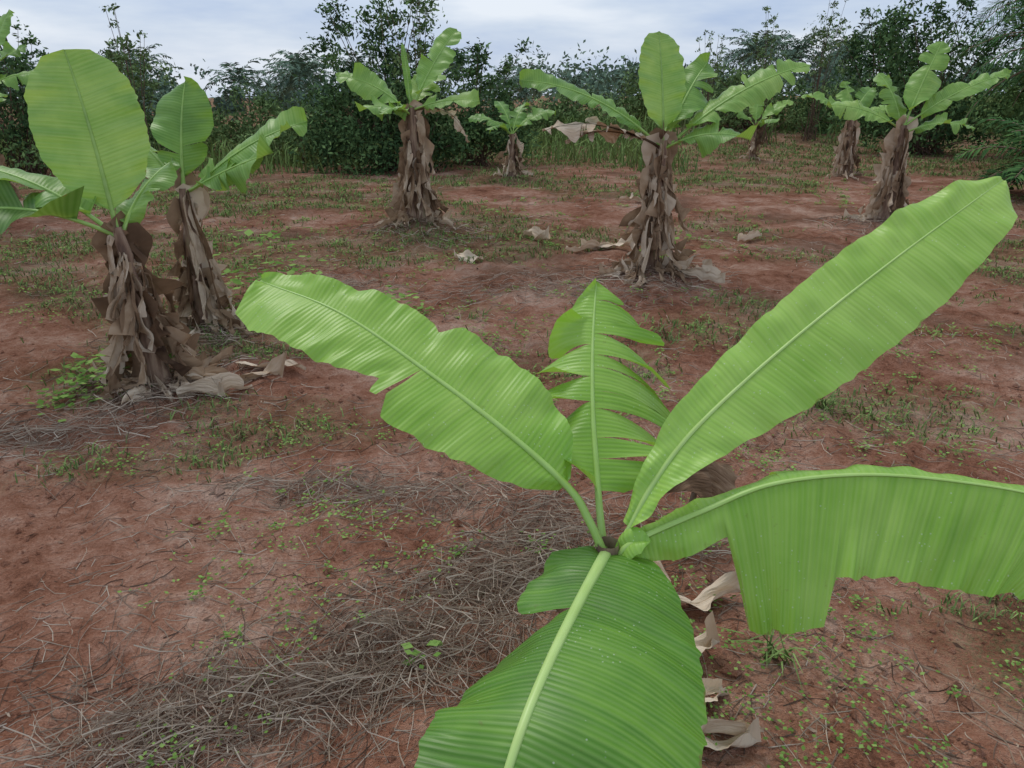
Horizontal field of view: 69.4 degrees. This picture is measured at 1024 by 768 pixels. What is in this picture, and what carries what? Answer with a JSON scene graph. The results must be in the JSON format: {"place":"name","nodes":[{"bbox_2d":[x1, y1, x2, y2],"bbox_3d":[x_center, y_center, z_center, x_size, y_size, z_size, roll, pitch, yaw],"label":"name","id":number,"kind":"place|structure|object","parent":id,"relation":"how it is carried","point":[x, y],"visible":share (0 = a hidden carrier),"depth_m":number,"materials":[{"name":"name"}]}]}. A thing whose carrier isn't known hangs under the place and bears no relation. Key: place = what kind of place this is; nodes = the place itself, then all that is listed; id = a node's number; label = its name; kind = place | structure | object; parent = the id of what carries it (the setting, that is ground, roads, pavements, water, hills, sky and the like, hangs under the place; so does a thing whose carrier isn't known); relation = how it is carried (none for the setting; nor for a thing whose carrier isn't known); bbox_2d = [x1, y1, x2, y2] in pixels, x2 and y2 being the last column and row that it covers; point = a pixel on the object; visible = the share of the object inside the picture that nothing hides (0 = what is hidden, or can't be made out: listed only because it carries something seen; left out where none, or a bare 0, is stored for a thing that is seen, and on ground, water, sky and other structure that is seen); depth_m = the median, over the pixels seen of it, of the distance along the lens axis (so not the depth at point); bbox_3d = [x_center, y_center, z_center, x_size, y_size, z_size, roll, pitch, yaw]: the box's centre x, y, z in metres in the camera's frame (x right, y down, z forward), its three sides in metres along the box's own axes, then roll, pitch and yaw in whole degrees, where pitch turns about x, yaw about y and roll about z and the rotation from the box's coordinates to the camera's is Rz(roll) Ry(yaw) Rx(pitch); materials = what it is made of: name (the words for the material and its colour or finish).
{"place":"outdoors","nodes":[
{"label":"outdoors","id":0,"kind":"place"},
{"bbox_2d":[0,96,1023,767],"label":"ground","id":1,"kind":"structure","parent":0,"point":[54,560],"depth_m":3.41,"materials":[{"name":"red soil"}]},
{"bbox_2d":[0,9,33,205],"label":"banana plant","id":2,"kind":"object","parent":1,"relation":"on","point":[6,51],"visible":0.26,"depth_m":9.54,"materials":[{"name":"green plant"}]},
{"bbox_2d":[0,16,55,176],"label":"shrub","id":3,"kind":"object","parent":1,"relation":"on","point":[27,145],"visible":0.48,"depth_m":15.36,"materials":[{"name":"green plant"}]},
{"bbox_2d":[0,49,232,403],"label":"banana plant","id":4,"kind":"object","parent":1,"relation":"on","point":[87,124],"visible":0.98,"depth_m":3.93,"materials":[{"name":"green plant"}]},
{"bbox_2d":[101,3,172,152],"bbox_3d":[-8.197,-6.535,16.397,1.899,3.466,1.473,-7,23,-18],"label":"sapling tree","id":5,"kind":"object","parent":1,"relation":"on","point":[109,54],"visible":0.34,"depth_m":15.98,"materials":[{"name":"green plant"}]},
{"bbox_2d":[100,37,206,153],"bbox_3d":[-8.802,-6.510,17.087,3.544,2.960,2.711,0,21,0],"label":"shrub","id":6,"kind":"object","parent":1,"relation":"on","point":[137,78],"visible":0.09,"depth_m":16.99,"materials":[{"name":"green plant"}]},
{"bbox_2d":[147,76,307,344],"bbox_3d":[-2.131,-1.095,5.053,1.274,1.874,0.975,6,22,16],"label":"banana plant","id":7,"kind":"object","parent":1,"relation":"on","point":[183,117],"visible":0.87,"depth_m":5.03,"materials":[{"name":"green plant"}]},
{"bbox_2d":[194,74,325,154],"bbox_3d":[-7.370,-7.608,20.970,4.711,2.168,3.500,0,21,0],"label":"shrub","id":8,"kind":"object","parent":1,"relation":"on","point":[265,105],"visible":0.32,"depth_m":20.46,"materials":[{"name":"green plant"}]},
{"bbox_2d":[220,100,358,164],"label":"shrub","id":9,"kind":"object","parent":1,"relation":"on","point":[288,134],"visible":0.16,"depth_m":18.32,"materials":[{"name":"green plant"}]},
{"bbox_2d":[273,0,504,178],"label":"shrub","id":10,"kind":"object","parent":1,"relation":"on","point":[352,132],"visible":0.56,"depth_m":15.64,"materials":[{"name":"green plant"}]},
{"bbox_2d":[336,27,479,231],"bbox_3d":[-1.220,-2.955,8.780,1.486,2.366,1.093,-8,23,-19],"label":"banana plant","id":11,"kind":"object","parent":1,"relation":"on","point":[417,198],"visible":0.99,"depth_m":8.71,"materials":[{"name":"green plant"}]},
{"bbox_2d":[379,0,464,172],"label":"sapling tree","id":12,"kind":"object","parent":1,"relation":"on","point":[419,49],"visible":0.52,"depth_m":15.09,"materials":[{"name":"green plant"}]},
{"bbox_2d":[1,21,884,113],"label":"distant palm trees","id":13,"kind":"object","parent":1,"relation":"on","point":[297,65],"visible":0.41,"depth_m":40.68,"materials":[{"name":"green plant"}]},
{"bbox_2d":[176,192,761,652],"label":"fallen dry leaves","id":14,"kind":"object","parent":1,"relation":"on","point":[724,584],"visible":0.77,"depth_m":4.17,"materials":[{"name":"brown plant"}]},
{"bbox_2d":[432,37,542,166],"bbox_3d":[-0.975,-6.628,17.514,3.748,2.920,2.628,0,21,0],"label":"shrub","id":15,"kind":"object","parent":1,"relation":"on","point":[495,136],"visible":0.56,"depth_m":17.29,"materials":[{"name":"green plant"}]},
{"bbox_2d":[0,179,1021,765],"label":"leaf litter","id":16,"kind":"object","parent":1,"relation":"on","point":[482,535],"visible":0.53,"depth_m":2.57,"materials":[{"name":"brown plant"}]},
{"bbox_2d":[0,127,1023,621],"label":"grass","id":17,"kind":"structure","parent":1,"relation":"on","point":[742,149],"depth_m":8.45,"materials":[{"name":"green plant"}]},
{"bbox_2d":[0,221,1023,767],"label":"weeds","id":18,"kind":"object","parent":1,"relation":"on","point":[978,755],"visible":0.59,"depth_m":2.38,"materials":[{"name":"green plant"}]},
{"bbox_2d":[0,85,1023,173],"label":"tall grass","id":19,"kind":"structure","parent":1,"relation":"on","point":[559,139],"depth_m":19.22,"materials":[{"name":"green plant"}]},
{"bbox_2d":[0,39,1023,124],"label":"distant trees","id":20,"kind":"object","parent":1,"relation":"on","point":[601,82],"visible":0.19,"depth_m":46.75,"materials":[{"name":"green plant"}]},
{"bbox_2d":[468,101,555,177],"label":"banana plant","id":21,"kind":"object","parent":1,"relation":"on","point":[514,156],"visible":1,"depth_m":14.47,"materials":[{"name":"green plant"}]},
{"bbox_2d":[0,187,1023,767],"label":"dry stick litter","id":22,"kind":"object","parent":1,"relation":"on","point":[336,665],"visible":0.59,"depth_m":2.34,"materials":[{"name":"brown wood"}]},
{"bbox_2d":[0,175,1023,767],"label":"weeds","id":23,"kind":"object","parent":1,"relation":"on","point":[80,379],"visible":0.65,"depth_m":3.42,"materials":[{"name":"green plant"}]},
{"bbox_2d":[518,83,639,139],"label":"shrub","id":24,"kind":"object","parent":1,"relation":"on","point":[563,105],"visible":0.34,"depth_m":26.82,"materials":[{"name":"green plant"}]},
{"bbox_2d":[235,176,1023,767],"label":"banana plant","id":25,"kind":"object","parent":1,"relation":"on","point":[603,668],"visible":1,"depth_m":1.58,"materials":[{"name":"green plant"}]},
{"bbox_2d":[602,67,717,125],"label":"shrub","id":26,"kind":"object","parent":1,"relation":"on","point":[632,90],"visible":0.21,"depth_m":30.68,"materials":[{"name":"green plant"}]},
{"bbox_2d":[519,31,810,287],"bbox_3d":[1.345,-1.932,6.546,2.518,2.175,1.003,-4,22,-9],"label":"banana plant","id":27,"kind":"object","parent":1,"relation":"on","point":[672,96],"visible":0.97,"depth_m":6.37,"materials":[{"name":"green plant"}]},
{"bbox_2d":[504,315,859,689],"bbox_3d":[1.090,0.160,3.707,1.741,0.205,3.457,-5,22,-13],"label":"grass tuft","id":28,"kind":"object","parent":1,"relation":"on","point":[772,649],"visible":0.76,"depth_m":2.19,"materials":[{"name":"green plant"}]},
{"bbox_2d":[667,461,736,501],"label":"withered banana leaf","id":29,"kind":"object","parent":1,"relation":"on","point":[714,478],"visible":0.33,"depth_m":2.71,"materials":[{"name":"brown plant"}]},
{"bbox_2d":[688,30,730,126],"bbox_3d":[6.917,-10.427,25.823,1.583,3.579,1.234,-20,29,-41],"label":"sapling tree","id":30,"kind":"object","parent":1,"relation":"on","point":[714,68],"visible":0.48,"depth_m":25.75,"materials":[{"name":"green plant"}]},
{"bbox_2d":[684,58,823,132],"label":"shrub","id":31,"kind":"object","parent":1,"relation":"on","point":[731,115],"visible":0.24,"depth_m":27.50,"materials":[{"name":"green plant"}]},
{"bbox_2d":[728,5,796,144],"bbox_3d":[8.370,-9.954,24.036,2.021,4.279,1.767,-8,23,-19],"label":"sapling tree","id":32,"kind":"object","parent":1,"relation":"on","point":[764,65],"visible":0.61,"depth_m":23.74,"materials":[{"name":"green plant"}]},
{"bbox_2d":[735,100,793,160],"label":"banana plant","id":33,"kind":"object","parent":1,"relation":"on","point":[755,110],"visible":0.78,"depth_m":18.51,"materials":[{"name":"green plant"}]},
{"bbox_2d":[778,0,859,140],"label":"sapling tree","id":34,"kind":"object","parent":1,"relation":"on","point":[826,34],"visible":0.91,"depth_m":24.66,"materials":[{"name":"green plant"}]},
{"bbox_2d":[801,81,890,179],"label":"banana plant","id":35,"kind":"object","parent":1,"relation":"on","point":[847,159],"visible":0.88,"depth_m":14.51,"materials":[{"name":"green plant"}]},
{"bbox_2d":[778,0,990,135],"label":"shrub","id":36,"kind":"object","parent":1,"relation":"on","point":[861,64],"visible":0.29,"depth_m":26.50,"materials":[{"name":"green plant"}]},
{"bbox_2d":[814,0,1021,156],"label":"shrub","id":37,"kind":"object","parent":1,"relation":"on","point":[919,144],"visible":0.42,"depth_m":20.05,"materials":[{"name":"green plant"}]},
{"bbox_2d":[826,41,1011,221],"bbox_3d":[4.887,-2.968,9.127,2.033,2.347,0.960,8,23,19],"label":"banana plant","id":38,"kind":"object","parent":1,"relation":"on","point":[889,191],"visible":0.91,"depth_m":9.07,"materials":[{"name":"green plant"}]},
{"bbox_2d":[948,0,1023,133],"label":"oil palm tree","id":39,"kind":"object","parent":1,"relation":"on","point":[1010,35],"visible":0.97,"depth_m":14.59,"materials":[{"name":"green plant"}]},
{"bbox_2d":[952,117,1023,189],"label":"oil palm tree","id":40,"kind":"object","parent":1,"relation":"on","point":[1014,173],"visible":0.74,"depth_m":11.90,"materials":[{"name":"green plant"}]},
{"bbox_2d":[955,0,1023,162],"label":"shrub","id":41,"kind":"object","parent":1,"relation":"on","point":[1019,116],"visible":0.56,"depth_m":17.42,"materials":[{"name":"green plant"}]},
{"bbox_2d":[963,0,1023,53],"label":"oil palm tree","id":42,"kind":"object","parent":1,"relation":"on","point":[995,11],"visible":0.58,"depth_m":19.43,"materials":[{"name":"green plant"}]},
{"bbox_2d":[0,0,1023,97],"label":"sky","id":43,"kind":"structure","parent":0,"point":[216,32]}
]}

